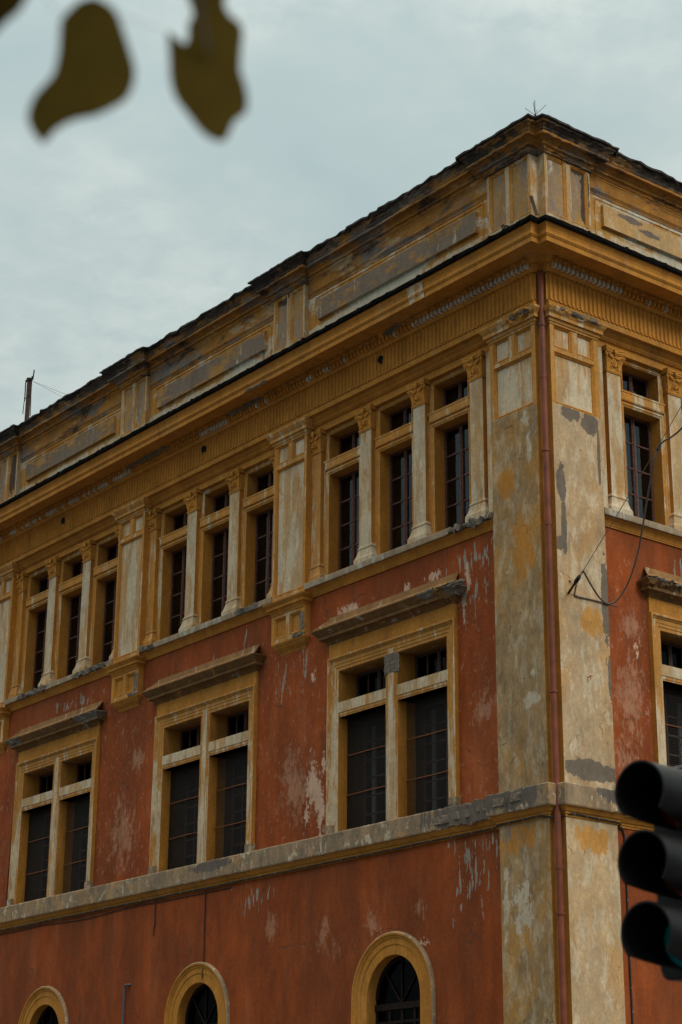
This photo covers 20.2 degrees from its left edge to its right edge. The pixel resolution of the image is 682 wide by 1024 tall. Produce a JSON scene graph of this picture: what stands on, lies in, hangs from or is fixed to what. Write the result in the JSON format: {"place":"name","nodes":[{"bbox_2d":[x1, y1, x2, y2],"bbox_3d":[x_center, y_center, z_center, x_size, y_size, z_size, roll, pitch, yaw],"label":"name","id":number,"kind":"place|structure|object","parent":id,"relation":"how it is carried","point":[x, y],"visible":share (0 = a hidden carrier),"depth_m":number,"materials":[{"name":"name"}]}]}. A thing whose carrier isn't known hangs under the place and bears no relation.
{"place":"outdoors","nodes":[
{"label":"outdoors","id":0,"kind":"place"},
{"bbox_2d":[0,0,247,142],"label":"leafy twig","id":1,"kind":"object","parent":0,"point":[93,74],"visible":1,"depth_m":1.71,"materials":[{"name":"green plant"}]},
{"bbox_2d":[0,0,681,431],"label":"sky","id":2,"kind":"structure","parent":0,"point":[130,223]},
{"label":"road","id":3,"kind":"structure","parent":0,"visible":0},
{"bbox_2d":[0,113,681,1023],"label":"corner building","id":4,"kind":"structure","parent":3,"relation":"on","point":[298,549],"depth_m":38.75,"materials":[{"name":"red paint"}]},
{"bbox_2d":[5,791,14,904],"bbox_3d":[-8.301,8.124,48.313,0.018,3.501,0.119,15,-25,-35],"label":"wall wire","id":5,"kind":"object","parent":4,"relation":"attached to","point":[9,854],"depth_m":48.13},
{"bbox_2d":[22,370,34,420],"bbox_3d":[-8.663,-2.813,53.048,0.170,2.283,0.488,15,-25,-35],"label":"roof mast","id":6,"kind":"object","parent":4,"relation":"on","point":[28,390],"visible":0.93,"depth_m":53.14,"materials":[{"name":"black metal"}]},
{"bbox_2d":[32,609,46,690],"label":"casement window","id":7,"kind":"structure","parent":4,"relation":"in","point":[45,610],"depth_m":50.10,"materials":[{"name":"brown paint"}]},
{"bbox_2d":[39,813,50,898],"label":"casement window","id":8,"kind":"structure","parent":4,"relation":"in","point":[45,819],"depth_m":48.10,"materials":[{"name":"brown wood"}]},
{"bbox_2d":[37,1006,58,1023],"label":"arched window","id":9,"kind":"structure","parent":4,"relation":"in","point":[48,1008],"depth_m":45.58,"materials":[{"name":"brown wood"}]},
{"bbox_2d":[66,593,81,675],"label":"casement window","id":10,"kind":"structure","parent":4,"relation":"in","point":[79,595],"depth_m":48.80,"materials":[{"name":"brown paint"}]},
{"bbox_2d":[78,802,89,889],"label":"casement window","id":11,"kind":"structure","parent":4,"relation":"in","point":[82,835],"depth_m":46.77,"materials":[{"name":"brown wood"}]},
{"bbox_2d":[101,577,116,662],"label":"casement window","id":12,"kind":"structure","parent":4,"relation":"in","point":[115,579],"depth_m":47.55,"materials":[{"name":"brown paint"}]},
{"bbox_2d":[0,887,230,934],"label":"loose wire","id":13,"kind":"object","parent":4,"relation":"attached to","point":[117,910],"visible":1,"depth_m":43.46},
{"bbox_2d":[122,984,131,1023],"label":"vent pipe","id":14,"kind":"object","parent":4,"relation":"attached to","point":[123,1004],"visible":1,"depth_m":42.48,"materials":[{"name":"grey plastic"}]},
{"bbox_2d":[153,900,155,935],"bbox_3d":[-4.118,8.950,42.307,0.037,0.783,0.064,15,-25,-35],"label":"conduit drop","id":15,"kind":"object","parent":4,"relation":"attached to","point":[154,918],"visible":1,"depth_m":42.29,"materials":[{"name":"grey metal"}]},
{"bbox_2d":[169,546,186,635],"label":"casement window","id":16,"kind":"structure","parent":4,"relation":"in","point":[184,549],"depth_m":45.24,"materials":[{"name":"brown paint"}]},
{"bbox_2d":[183,770,198,865],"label":"casement window","id":17,"kind":"structure","parent":4,"relation":"in","point":[198,770],"depth_m":43.25,"materials":[{"name":"brown wood"}]},
{"bbox_2d":[185,984,217,1023],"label":"arched window","id":18,"kind":"structure","parent":4,"relation":"in","point":[202,986],"depth_m":40.75,"materials":[{"name":"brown wood"}]},
{"bbox_2d":[201,890,205,978],"bbox_3d":[-2.912,8.954,40.667,0.037,1.842,0.064,15,-25,-35],"label":"conduit drop","id":19,"kind":"object","parent":4,"relation":"attached to","point":[204,934],"visible":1,"depth_m":40.65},
{"bbox_2d":[210,527,228,619],"bbox_3d":[-2.612,1.508,43.792,0.182,2.370,1.020,15,-25,-35],"label":"casement window","id":20,"kind":"structure","parent":4,"relation":"in","point":[226,535],"depth_m":43.96,"materials":[{"name":"brown paint"}]},
{"bbox_2d":[231,757,246,853],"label":"casement window","id":21,"kind":"structure","parent":4,"relation":"in","point":[234,767],"depth_m":41.85,"materials":[{"name":"brown wood"}]},
{"bbox_2d":[254,508,272,602],"bbox_3d":[-1.557,1.059,42.524,0.182,2.370,1.020,15,-25,-35],"label":"casement window","id":22,"kind":"structure","parent":4,"relation":"in","point":[268,580],"depth_m":42.69,"materials":[{"name":"brown paint"}]},
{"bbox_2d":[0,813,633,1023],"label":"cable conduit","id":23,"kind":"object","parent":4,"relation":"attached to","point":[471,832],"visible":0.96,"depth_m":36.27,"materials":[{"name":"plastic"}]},
{"bbox_2d":[338,469,358,570],"bbox_3d":[0.313,0.264,40.276,0.182,2.370,1.020,15,-25,-35],"label":"casement window","id":24,"kind":"structure","parent":4,"relation":"in","point":[354,474],"depth_m":40.42,"materials":[{"name":"brown paint"}]},
{"bbox_2d":[363,716,385,825],"bbox_3d":[0.965,5.186,38.020,0.182,2.330,1.490,15,-25,-35],"label":"casement window","id":25,"kind":"structure","parent":4,"relation":"in","point":[377,720],"depth_m":38.38,"materials":[{"name":"brown wood"}]},
{"bbox_2d":[375,956,419,1023],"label":"arched window","id":26,"kind":"structure","parent":4,"relation":"in","point":[402,1005],"depth_m":35.69,"materials":[{"name":"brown wood"}]},
{"bbox_2d":[390,445,411,549],"bbox_3d":[1.369,-0.184,39.008,0.182,2.370,1.020,15,-25,-35],"label":"casement window","id":27,"kind":"structure","parent":4,"relation":"in","point":[407,521],"depth_m":39.13,"materials":[{"name":"brown paint"}]},
{"bbox_2d":[423,699,447,811],"bbox_3d":[2.098,4.705,36.659,0.182,2.330,1.460,15,-25,-35],"label":"casement window","id":28,"kind":"structure","parent":4,"relation":"in","point":[444,701],"depth_m":37.03,"materials":[{"name":"brown wood"}]},
{"bbox_2d":[444,420,469,528],"bbox_3d":[2.424,-0.633,37.739,0.182,2.370,1.020,15,-25,-35],"label":"casement window","id":29,"kind":"structure","parent":4,"relation":"in","point":[461,452],"depth_m":37.88,"materials":[{"name":"brown paint"}]},
{"bbox_2d":[529,196,537,215],"bbox_3d":[3.656,-5.816,36.398,0.069,0.691,0.559,2,-20,-5],"label":"iron strap","id":30,"kind":"object","parent":4,"relation":"on","point":[533,205],"visible":1,"depth_m":36.36,"materials":[{"name":"grey metal"}]},
{"bbox_2d":[567,571,582,593],"bbox_3d":[4.180,1.253,34.249,0.127,0.284,0.658,4,-20,-10],"label":"wall anchor","id":31,"kind":"object","parent":4,"relation":"attached to","point":[577,579],"depth_m":34.20,"materials":[{"name":"black metal"}]},
{"bbox_2d":[583,427,681,604],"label":"power cable","id":32,"kind":"object","parent":31,"relation":"attached to","point":[621,594],"visible":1,"depth_m":34.04,"materials":[{"name":"black rubber"}]},
{"bbox_2d":[583,405,681,570],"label":"stay wire","id":33,"kind":"object","parent":31,"relation":"attached to","point":[633,487],"visible":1,"depth_m":33.63,"materials":[{"name":"grey metal"}]},
{"bbox_2d":[574,584,617,606],"bbox_3d":[4.582,1.538,34.822,0.181,0.176,1.238,-18,-27,41],"label":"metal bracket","id":34,"kind":"object","parent":4,"relation":"attached to","point":[575,595],"visible":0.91,"depth_m":34.71,"materials":[{"name":"grey metal"}]},
{"bbox_2d":[624,414,654,521],"bbox_3d":[5.672,-0.744,37.363,1.020,2.370,0.182,15,-25,-35],"label":"casement window","id":35,"kind":"structure","parent":4,"relation":"in","point":[632,443],"depth_m":37.47,"materials":[{"name":"brown paint"}]},
{"bbox_2d":[664,694,681,765],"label":"casement window","id":36,"kind":"structure","parent":4,"relation":"in","point":[667,695],"depth_m":36.51,"materials":[{"name":"brown wood"}]},
{"bbox_2d":[615,760,681,981],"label":"traffic light","id":37,"kind":"object","parent":3,"relation":"on","point":[648,792],"visible":1,"depth_m":7.20,"materials":[{"name":"black plastic"}]}
]}

